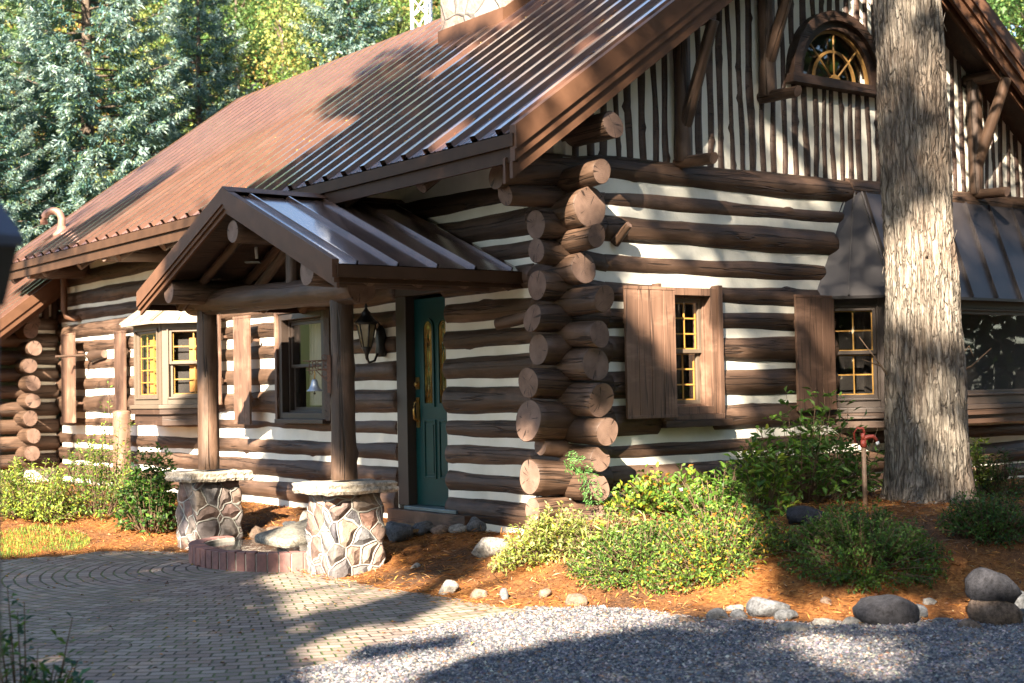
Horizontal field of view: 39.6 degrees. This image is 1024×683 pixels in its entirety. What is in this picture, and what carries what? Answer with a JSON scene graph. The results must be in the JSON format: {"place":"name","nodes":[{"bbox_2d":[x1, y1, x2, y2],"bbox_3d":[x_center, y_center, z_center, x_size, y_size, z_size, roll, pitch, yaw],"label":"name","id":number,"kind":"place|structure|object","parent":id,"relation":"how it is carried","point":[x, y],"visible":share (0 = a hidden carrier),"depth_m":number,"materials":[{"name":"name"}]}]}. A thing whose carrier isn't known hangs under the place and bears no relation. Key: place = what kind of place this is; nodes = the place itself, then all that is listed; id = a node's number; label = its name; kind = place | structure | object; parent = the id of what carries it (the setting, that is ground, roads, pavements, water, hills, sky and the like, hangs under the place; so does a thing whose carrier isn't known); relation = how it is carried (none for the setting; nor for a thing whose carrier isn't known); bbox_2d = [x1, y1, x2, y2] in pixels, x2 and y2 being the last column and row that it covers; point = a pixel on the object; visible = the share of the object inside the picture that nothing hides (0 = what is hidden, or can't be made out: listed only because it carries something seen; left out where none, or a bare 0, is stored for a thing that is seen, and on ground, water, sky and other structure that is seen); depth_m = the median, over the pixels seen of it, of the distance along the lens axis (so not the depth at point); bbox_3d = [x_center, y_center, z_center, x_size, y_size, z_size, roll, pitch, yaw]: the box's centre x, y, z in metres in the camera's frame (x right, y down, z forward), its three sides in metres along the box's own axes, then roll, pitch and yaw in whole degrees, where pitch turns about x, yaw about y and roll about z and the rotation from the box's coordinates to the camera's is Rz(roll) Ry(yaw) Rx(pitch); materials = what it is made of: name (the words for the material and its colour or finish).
{"place":"outdoors","nodes":[
{"label":"outdoors","id":0,"kind":"place"},
{"bbox_2d":[0,202,23,682],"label":"lamp post","id":1,"kind":"object","parent":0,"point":[11,238],"visible":1,"depth_m":2.89,"materials":[{"name":"black metal"}]},
{"bbox_2d":[1,551,523,682],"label":"patio","id":2,"kind":"structure","parent":0,"point":[142,623],"depth_m":10.08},
{"bbox_2d":[1,629,50,682],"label":"dark shrub","id":3,"kind":"object","parent":2,"relation":"on","point":[36,679],"visible":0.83,"depth_m":6.31,"materials":[{"name":"green plant"}]},
{"bbox_2d":[1,584,83,682],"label":"young plant","id":4,"kind":"object","parent":2,"relation":"on","point":[25,669],"visible":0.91,"depth_m":6.40,"materials":[{"name":"green plant"}]},
{"bbox_2d":[1,552,550,680],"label":"fallen leaves","id":5,"kind":"object","parent":2,"relation":"on","point":[194,620],"visible":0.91,"depth_m":9.91,"materials":[{"name":"brown plant"}]},
{"bbox_2d":[255,519,307,548],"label":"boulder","id":6,"kind":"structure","parent":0,"point":[291,535],"depth_m":13.39,"materials":[{"name":"grey stone"}]},
{"bbox_2d":[0,429,1023,627],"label":"ground","id":7,"kind":"structure","parent":0,"point":[911,593],"depth_m":10.67,"materials":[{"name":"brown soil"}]},
{"bbox_2d":[0,277,67,481],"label":"log outbuilding","id":8,"kind":"structure","parent":7,"relation":"on","point":[29,389],"depth_m":21.88,"materials":[{"name":"wood logs"},{"name":"chinking"},{"name":"painted metal"}]},
{"bbox_2d":[0,0,67,415],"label":"blue spruce","id":9,"kind":"object","parent":7,"relation":"on","point":[9,187],"visible":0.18,"depth_m":27.12,"materials":[{"name":"green plant"}]},
{"bbox_2d":[0,456,84,524],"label":"spirea bush","id":10,"kind":"object","parent":7,"relation":"on","point":[35,502],"visible":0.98,"depth_m":15.60,"materials":[{"name":"green plant"}]},
{"bbox_2d":[0,522,89,558],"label":"grass patch","id":11,"kind":"object","parent":7,"relation":"on","point":[2,539],"visible":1,"depth_m":14.78,"materials":[{"name":"green plant"}]},
{"bbox_2d":[0,0,109,231],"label":"green conifer","id":12,"kind":"object","parent":7,"relation":"on","point":[17,13],"visible":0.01,"depth_m":32.96,"materials":[{"name":"green plant"}]},
{"bbox_2d":[0,0,148,201],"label":"autumn tree","id":13,"kind":"object","parent":7,"relation":"on","point":[64,29],"visible":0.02,"depth_m":39.45,"materials":[{"name":"green plant"}]},
{"bbox_2d":[76,667,93,682],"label":"young plant","id":14,"kind":"object","parent":7,"relation":"on","point":[82,672],"visible":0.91,"depth_m":6.38,"materials":[{"name":"green plant"}]},
{"bbox_2d":[0,0,194,429],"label":"blue spruce","id":15,"kind":"object","parent":7,"relation":"on","point":[72,143],"visible":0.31,"depth_m":28.58,"materials":[{"name":"green plant"}]},
{"bbox_2d":[49,427,145,522],"bbox_3d":[-4.704,1.499,16.125,1.202,1.065,1.151,0,-2,-37],"label":"loose shrub","id":16,"kind":"object","parent":7,"relation":"on","point":[98,510],"visible":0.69,"depth_m":16.01,"materials":[{"name":"green plant"}]},
{"bbox_2d":[0,0,205,175],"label":"green tree","id":17,"kind":"object","parent":7,"relation":"on","point":[73,30],"depth_m":50.76,"materials":[{"name":"green plant"}]},
{"bbox_2d":[78,381,138,512],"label":"loose shrub","id":18,"kind":"object","parent":7,"relation":"on","point":[114,469],"visible":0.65,"depth_m":16.22,"materials":[{"name":"green plant"}]},
{"bbox_2d":[1,0,253,181],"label":"autumn tree","id":19,"kind":"object","parent":7,"relation":"on","point":[150,11],"depth_m":41.62,"materials":[{"name":"green plant"}]},
{"bbox_2d":[112,82,173,179],"bbox_3d":[-7.472,-1.441,30.185,3.525,8.228,3.604,0,-2,-33],"label":"green conifer","id":20,"kind":"object","parent":7,"relation":"on","point":[164,113],"visible":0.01,"depth_m":30.08,"materials":[{"name":"green plant"}]},
{"bbox_2d":[109,442,178,535],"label":"dark shrub","id":21,"kind":"object","parent":7,"relation":"on","point":[155,495],"visible":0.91,"depth_m":15.34,"materials":[{"name":"green plant"}]},
{"bbox_2d":[126,0,259,155],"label":"blue spruce","id":22,"kind":"object","parent":7,"relation":"on","point":[216,81],"visible":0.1,"depth_m":33.90,"materials":[{"name":"green plant"}]},
{"bbox_2d":[70,0,320,172],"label":"autumn tree","id":23,"kind":"object","parent":7,"relation":"on","point":[175,48],"depth_m":51.83,"materials":[{"name":"green plant"}]},
{"bbox_2d":[99,0,342,141],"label":"green tree","id":24,"kind":"object","parent":7,"relation":"on","point":[235,16],"visible":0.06,"depth_m":39.39,"materials":[{"name":"green plant"}]},
{"bbox_2d":[149,0,346,151],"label":"autumn tree","id":25,"kind":"object","parent":7,"relation":"on","point":[268,71],"visible":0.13,"depth_m":35.49,"materials":[{"name":"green plant"}]},
{"bbox_2d":[189,535,307,571],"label":"brick step","id":26,"kind":"structure","parent":7,"relation":"on","point":[229,553],"depth_m":12.80,"materials":[{"name":"brick"}]},
{"bbox_2d":[249,526,265,538],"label":"rock","id":27,"kind":"object","parent":7,"relation":"on","point":[255,530],"visible":0.57,"depth_m":14.63,"materials":[{"name":"beige stone"}]},
{"bbox_2d":[128,0,405,109],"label":"autumn tree","id":28,"kind":"object","parent":7,"relation":"on","point":[233,45],"visible":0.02,"depth_m":47.68,"materials":[{"name":"green plant"}]},
{"bbox_2d":[266,526,279,530],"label":"rock","id":29,"kind":"object","parent":7,"relation":"on","point":[270,528],"visible":0.19,"depth_m":14.66,"materials":[{"name":"stone"}]},
{"bbox_2d":[282,521,294,525],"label":"rock","id":30,"kind":"object","parent":7,"relation":"on","point":[286,523],"visible":0.28,"depth_m":14.70,"materials":[{"name":"stone"}]},
{"bbox_2d":[299,510,307,520],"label":"rock","id":31,"kind":"object","parent":7,"relation":"on","point":[303,516],"visible":0.27,"depth_m":14.68,"materials":[{"name":"white stone"}]},
{"bbox_2d":[183,0,435,117],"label":"green tree","id":32,"kind":"object","parent":7,"relation":"on","point":[351,16],"visible":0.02,"depth_m":44.68,"materials":[{"name":"green plant"}]},
{"bbox_2d":[277,0,401,78],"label":"blue spruce","id":33,"kind":"object","parent":7,"relation":"on","point":[335,36],"visible":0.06,"depth_m":35.72,"materials":[{"name":"green plant"}]},
{"bbox_2d":[245,0,437,88],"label":"autumn tree","id":34,"kind":"object","parent":7,"relation":"on","point":[419,1],"depth_m":54.08,"materials":[{"name":"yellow plant"}]},
{"bbox_2d":[304,0,440,71],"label":"autumn tree","id":35,"kind":"object","parent":7,"relation":"on","point":[399,26],"depth_m":39.65,"materials":[{"name":"green plant"}]},
{"bbox_2d":[385,521,413,542],"bbox_3d":[-1.036,1.795,13.271,0.281,0.248,0.285,0,-2,-37],"label":"rock","id":36,"kind":"object","parent":7,"relation":"on","point":[398,532],"visible":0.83,"depth_m":13.18,"materials":[{"name":"grey stone"}]},
{"bbox_2d":[363,0,440,43],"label":"green tree","id":37,"kind":"object","parent":7,"relation":"on","point":[433,12],"depth_m":43.51,"materials":[{"name":"green plant"}]},
{"bbox_2d":[411,563,420,567],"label":"rock","id":38,"kind":"object","parent":7,"relation":"on","point":[415,565],"visible":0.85,"depth_m":12.12,"materials":[{"name":"stone"}]},
{"bbox_2d":[410,0,431,29],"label":"lattice mast","id":39,"kind":"object","parent":7,"relation":"on","point":[425,11],"visible":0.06,"depth_m":30.26,"materials":[{"name":"white metal"}]},
{"bbox_2d":[412,521,433,535],"bbox_3d":[-0.837,1.769,13.371,0.243,0.169,0.185,-1,-2,-2],"label":"rock","id":40,"kind":"object","parent":7,"relation":"on","point":[424,527],"visible":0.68,"depth_m":13.32,"materials":[{"name":"grey stone"}]},
{"bbox_2d":[430,525,448,534],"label":"rock","id":41,"kind":"object","parent":7,"relation":"on","point":[438,529],"visible":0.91,"depth_m":13.23,"materials":[{"name":"stone"}]},
{"bbox_2d":[439,580,458,594],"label":"rock","id":42,"kind":"object","parent":7,"relation":"on","point":[451,586],"visible":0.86,"depth_m":10.97,"materials":[{"name":"grey stone"}]},
{"bbox_2d":[448,523,466,532],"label":"rock","id":43,"kind":"object","parent":7,"relation":"on","point":[459,527],"visible":0.91,"depth_m":13.20,"materials":[{"name":"grey stone"}]},
{"bbox_2d":[466,516,486,531],"bbox_3d":[-0.285,1.689,13.267,0.300,0.279,0.234,-1,-2,7],"label":"rock","id":44,"kind":"object","parent":7,"relation":"on","point":[474,522],"visible":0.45,"depth_m":13.16,"materials":[{"name":"grey stone"}]},
{"bbox_2d":[470,589,487,597],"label":"rock","id":45,"kind":"object","parent":7,"relation":"on","point":[478,593],"visible":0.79,"depth_m":10.72,"materials":[{"name":"beige stone"}]},
{"bbox_2d":[471,537,508,558],"bbox_3d":[-0.168,1.731,11.905,0.301,0.196,0.295,0,-2,-37],"label":"rock","id":46,"kind":"object","parent":7,"relation":"on","point":[484,547],"visible":0.72,"depth_m":11.81,"materials":[{"name":"grey stone"}]},
{"bbox_2d":[499,588,508,599],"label":"rock","id":47,"kind":"object","parent":7,"relation":"on","point":[504,594],"visible":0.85,"depth_m":10.56,"materials":[{"name":"grey stone"}]},
{"bbox_2d":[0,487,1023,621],"bbox_3d":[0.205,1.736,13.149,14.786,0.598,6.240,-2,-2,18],"label":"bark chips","id":48,"kind":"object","parent":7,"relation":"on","point":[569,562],"visible":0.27,"depth_m":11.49,"materials":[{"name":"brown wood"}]},
{"bbox_2d":[0,0,1023,170],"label":"wood","id":49,"kind":"object","parent":7,"relation":"on","point":[1014,36],"depth_m":60.55,"materials":[{"name":"green plant"}]},
{"bbox_2d":[11,0,1023,577],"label":"log cabin","id":50,"kind":"object","parent":7,"relation":"on","point":[651,232],"visible":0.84,"depth_m":13.89,"materials":[{"name":"log wood"},{"name":"chinking plaster"},{"name":"glass"}]},
{"bbox_2d":[130,323,162,408],"bbox_3d":[-4.632,0.315,18.250,0.200,1.090,0.940,0,-2,-37],"label":"window","id":51,"kind":"structure","parent":50,"relation":"in","point":[147,338],"depth_m":18.33,"materials":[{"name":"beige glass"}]},
{"bbox_2d":[159,322,197,408],"bbox_3d":[-3.982,0.289,17.858,0.866,1.090,0.220,-1,-2,8],"label":"window","id":52,"kind":"structure","parent":50,"relation":"in","point":[179,340],"depth_m":17.86,"materials":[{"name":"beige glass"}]},
{"bbox_2d":[245,247,260,263],"bbox_3d":[-2.601,-0.872,14.273,0.150,0.170,0.134,-1,-2,0],"label":"security light","id":53,"kind":"object","parent":50,"relation":"attached to","point":[256,257],"visible":1,"depth_m":14.24,"materials":[{"name":"white paint"}]},
{"bbox_2d":[274,310,330,423],"bbox_3d":[-2.191,0.294,16.011,0.510,1.240,1.120,0,-2,-37],"label":"window","id":54,"kind":"structure","parent":50,"relation":"in","point":[290,410],"depth_m":16.28,"materials":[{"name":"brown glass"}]},
{"bbox_2d":[303,354,330,392],"bbox_3d":[-1.712,0.284,12.503,0.247,0.339,0.045,-1,-2,0],"label":"bell bracket","id":55,"kind":"object","parent":50,"relation":"attached to","point":[328,371],"visible":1,"depth_m":12.49,"materials":[{"name":"metal"}]},
{"bbox_2d":[306,371,322,394],"bbox_3d":[-1.734,0.361,12.502,0.144,0.213,0.144,0,-2,-37],"label":"bell","id":56,"kind":"object","parent":55,"relation":"hanging from","point":[314,386],"visible":1,"depth_m":12.47,"materials":[{"name":"grey metal"}]},
{"bbox_2d":[354,303,386,363],"bbox_3d":[-1.409,-0.081,14.408,0.242,0.611,0.427,-3,-3,38],"label":"wall lantern","id":57,"kind":"object","parent":50,"relation":"attached to","point":[365,322],"depth_m":14.31,"materials":[{"name":"black metal"}]},
{"bbox_2d":[199,1,616,186],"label":"roof litter","id":58,"kind":"object","parent":50,"relation":"on","point":[459,99],"visible":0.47,"depth_m":14.18,"materials":[{"name":"brown plant"}]},
{"bbox_2d":[413,296,448,506],"bbox_3d":[-0.704,0.584,13.890,0.116,2.045,0.910,0,-2,-37],"label":"door","id":59,"kind":"structure","parent":50,"relation":"in","point":[430,384],"depth_m":14.04,"materials":[{"name":"green paint"}]},
{"bbox_2d":[662,287,724,420],"bbox_3d":[1.510,0.119,13.208,0.760,1.210,0.510,0,-2,-37],"label":"window","id":60,"kind":"structure","parent":50,"relation":"in","point":[705,401],"depth_m":13.25,"materials":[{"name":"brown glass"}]},
{"bbox_2d":[785,10,876,97],"bbox_3d":[3.216,-2.947,14.642,1.480,0.809,0.460,0,-2,-37],"label":"arched window","id":61,"kind":"structure","parent":50,"relation":"in","point":[819,53],"depth_m":14.60,"materials":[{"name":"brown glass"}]},
{"bbox_2d":[834,298,884,412],"bbox_3d":[3.443,0.142,14.396,0.696,1.150,0.400,-1,-2,8],"label":"window","id":62,"kind":"structure","parent":50,"relation":"in","point":[851,352],"depth_m":14.27,"materials":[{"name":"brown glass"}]},
{"bbox_2d":[961,300,1023,408],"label":"window","id":63,"kind":"structure","parent":50,"relation":"in","point":[986,325],"depth_m":15.87,"materials":[{"name":"black glass"}]},
{"bbox_2d":[487,500,589,575],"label":"spirea bush","id":64,"kind":"object","parent":7,"relation":"on","point":[539,540],"visible":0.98,"depth_m":11.29,"materials":[{"name":"green plant"}]},
{"bbox_2d":[538,588,551,597],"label":"rock","id":65,"kind":"object","parent":7,"relation":"on","point":[545,592],"visible":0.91,"depth_m":10.43,"materials":[{"name":"beige stone"}]},
{"bbox_2d":[565,593,587,605],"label":"rock","id":66,"kind":"object","parent":7,"relation":"on","point":[575,599],"visible":0.9,"depth_m":10.25,"materials":[{"name":"beige stone"}]},
{"bbox_2d":[563,450,603,509],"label":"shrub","id":67,"kind":"object","parent":7,"relation":"on","point":[577,470],"visible":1,"depth_m":11.64,"materials":[{"name":"green plant"}]},
{"bbox_2d":[550,508,650,567],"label":"feathery plant","id":68,"kind":"object","parent":7,"relation":"on","point":[606,527],"visible":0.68,"depth_m":11.19,"materials":[{"name":"green plant"}]},
{"bbox_2d":[560,515,701,593],"bbox_3d":[0.969,1.611,10.869,1.129,0.540,1.029,0,-2,-37],"label":"spirea bush","id":69,"kind":"object","parent":7,"relation":"on","point":[649,532],"visible":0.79,"depth_m":10.78,"materials":[{"name":"green plant"}]},
{"bbox_2d":[269,605,1023,682],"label":"gravel drive","id":70,"kind":"structure","parent":7,"relation":"on","point":[656,635],"depth_m":8.27,"materials":[{"name":"gravel"}]},
{"bbox_2d":[842,616,861,624],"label":"rock","id":71,"kind":"object","parent":70,"relation":"on","point":[849,620],"visible":0.52,"depth_m":9.18,"materials":[{"name":"grey stone"}]},
{"bbox_2d":[593,461,739,518],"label":"loose shrub","id":72,"kind":"object","parent":7,"relation":"on","point":[646,497],"visible":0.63,"depth_m":11.88,"materials":[{"name":"green plant"}]},
{"bbox_2d":[678,616,694,622],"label":"rock","id":73,"kind":"object","parent":7,"relation":"on","point":[681,618],"visible":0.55,"depth_m":9.40,"materials":[{"name":"grey stone"}]},
{"bbox_2d":[650,459,774,534],"bbox_3d":[1.582,1.273,11.352,0.935,0.660,0.824,-3,-2,35],"label":"loose shrub","id":74,"kind":"object","parent":7,"relation":"on","point":[708,497],"visible":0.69,"depth_m":11.35,"materials":[{"name":"green plant"}]},
{"bbox_2d":[633,499,797,595],"bbox_3d":[1.490,1.525,10.591,1.184,0.678,1.052,0,-2,-37],"label":"spirea bush","id":75,"kind":"object","parent":7,"relation":"on","point":[731,540],"visible":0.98,"depth_m":10.48,"materials":[{"name":"green plant"}]},
{"bbox_2d":[706,608,728,618],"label":"rock","id":76,"kind":"object","parent":7,"relation":"on","point":[715,613],"visible":0.64,"depth_m":9.50,"materials":[{"name":"grey stone"}]},
{"bbox_2d":[723,604,743,610],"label":"rock","id":77,"kind":"object","parent":7,"relation":"on","point":[731,608],"visible":0.71,"depth_m":9.70,"materials":[{"name":"white stone"}]},
{"bbox_2d":[729,609,747,617],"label":"rock","id":78,"kind":"object","parent":7,"relation":"on","point":[734,613],"visible":0.73,"depth_m":9.56,"materials":[{"name":"grey stone"}]},
{"bbox_2d":[710,424,803,515],"bbox_3d":[2.016,1.078,11.668,0.783,0.811,0.751,0,-2,-37],"label":"dogwood bush","id":79,"kind":"object","parent":7,"relation":"on","point":[767,488],"visible":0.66,"depth_m":11.56,"materials":[{"name":"green plant"}]},
{"bbox_2d":[746,597,790,616],"bbox_3d":[1.715,1.798,9.581,0.243,0.167,0.269,0,-2,-37],"label":"rock","id":80,"kind":"object","parent":7,"relation":"on","point":[759,607],"visible":0.83,"depth_m":9.51,"materials":[{"name":"grey stone"}]},
{"bbox_2d":[774,609,798,620],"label":"rock","id":81,"kind":"object","parent":7,"relation":"on","point":[782,614],"visible":0.83,"depth_m":9.41,"materials":[{"name":"grey stone"}]},
{"bbox_2d":[777,622,809,631],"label":"rock","id":82,"kind":"object","parent":7,"relation":"on","point":[790,626],"visible":0.59,"depth_m":8.99,"materials":[{"name":"grey stone"}]},
{"bbox_2d":[724,386,882,504],"bbox_3d":[2.598,0.969,12.803,1.485,1.156,1.104,-1,-2,-4],"label":"dogwood bush","id":83,"kind":"object","parent":7,"relation":"on","point":[806,466],"visible":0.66,"depth_m":12.65,"materials":[{"name":"green plant"}]},
{"bbox_2d":[786,505,826,524],"bbox_3d":[2.253,1.347,10.962,0.306,0.166,0.340,0,-2,-37],"label":"rock","id":84,"kind":"object","parent":7,"relation":"on","point":[796,514],"visible":0.67,"depth_m":10.87,"materials":[{"name":"grey stone"}]},
{"bbox_2d":[812,618,836,625],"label":"rock","id":85,"kind":"object","parent":7,"relation":"on","point":[820,621],"visible":0.56,"depth_m":9.21,"materials":[{"name":"grey stone"}]},
{"bbox_2d":[820,596,831,603],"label":"rock","id":86,"kind":"object","parent":7,"relation":"on","point":[825,599],"visible":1,"depth_m":9.68,"materials":[{"name":"beige stone"}]},
{"bbox_2d":[787,389,884,498],"bbox_3d":[3.059,0.956,13.156,0.998,1.047,0.905,0,-2,-37],"label":"dogwood bush","id":87,"kind":"object","parent":7,"relation":"on","point":[839,432],"visible":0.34,"depth_m":13.15,"materials":[{"name":"green plant"}]},
{"bbox_2d":[776,495,953,594],"bbox_3d":[2.530,1.442,10.269,1.181,0.650,1.142,0,-2,-37],"label":"spirea bush","id":88,"kind":"object","parent":7,"relation":"on","point":[844,541],"visible":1,"depth_m":10.17,"materials":[{"name":"green plant"}]},
{"bbox_2d":[853,427,879,506],"bbox_3d":[3.021,1.162,12.107,0.225,0.879,0.055,-1,-2,5],"label":"yard hydrant","id":89,"kind":"object","parent":7,"relation":"on","point":[863,442],"visible":0.94,"depth_m":12.10,"materials":[{"name":"red metal"}]},
{"bbox_2d":[852,594,919,624],"bbox_3d":[2.415,1.762,9.266,0.385,0.230,0.383,0,-2,-37],"label":"rock","id":90,"kind":"object","parent":7,"relation":"on","point":[886,609],"visible":0.89,"depth_m":9.15,"materials":[{"name":"grey stone"}]},
{"bbox_2d":[916,604,927,618],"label":"rock","id":91,"kind":"object","parent":7,"relation":"on","point":[923,610],"visible":0.35,"depth_m":9.40,"materials":[{"name":"grey stone"}]},
{"bbox_2d":[859,0,990,503],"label":"cedar tree","id":92,"kind":"object","parent":7,"relation":"on","point":[927,457],"visible":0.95,"depth_m":12.53,"materials":[{"name":"brown plant"}]},
{"bbox_2d":[923,598,936,604],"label":"rock","id":93,"kind":"object","parent":7,"relation":"on","point":[927,601],"visible":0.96,"depth_m":9.66,"materials":[{"name":"grey stone"}]},
{"bbox_2d":[932,617,953,621],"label":"rock","id":94,"kind":"object","parent":7,"relation":"on","point":[937,619],"visible":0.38,"depth_m":9.26,"materials":[{"name":"stone"}]},
{"bbox_2d":[957,619,981,627],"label":"rock","id":95,"kind":"object","parent":7,"relation":"on","point":[969,623],"visible":0.56,"depth_m":8.99,"materials":[{"name":"grey stone"}]},
{"bbox_2d":[935,486,1023,548],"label":"spirea bush","id":96,"kind":"object","parent":7,"relation":"on","point":[994,519],"visible":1,"depth_m":10.66,"materials":[{"name":"green plant"}]},
{"bbox_2d":[970,436,1003,496],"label":"loose shrub","id":97,"kind":"object","parent":7,"relation":"on","point":[977,460],"visible":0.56,"depth_m":13.09,"materials":[{"name":"green plant"}]},
{"bbox_2d":[967,599,1023,624],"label":"rock","id":98,"kind":"object","parent":7,"relation":"on","point":[996,612],"visible":0.67,"depth_m":9.08,"materials":[{"name":"grey stone"}]},
{"bbox_2d":[964,567,1021,603],"bbox_3d":[3.104,1.585,9.171,0.329,0.259,0.237,-1,-2,-9],"label":"rock","id":99,"kind":"object","parent":98,"relation":"on","point":[983,584],"visible":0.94,"depth_m":9.10,"materials":[{"name":"grey stone"}]},
{"bbox_2d":[975,446,1023,497],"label":"dark shrub","id":100,"kind":"object","parent":7,"relation":"on","point":[1000,477],"visible":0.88,"depth_m":12.94,"materials":[{"name":"green plant"}]},
{"bbox_2d":[986,0,1023,48],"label":"green tree","id":101,"kind":"object","parent":7,"relation":"on","point":[1000,8],"visible":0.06,"depth_m":40.06,"materials":[{"name":"green plant"}]},
{"bbox_2d":[1014,591,1023,608],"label":"rock","id":102,"kind":"object","parent":7,"relation":"on","point":[1019,602],"visible":0.13,"depth_m":9.46,"materials":[{"name":"grey stone"}]}
]}

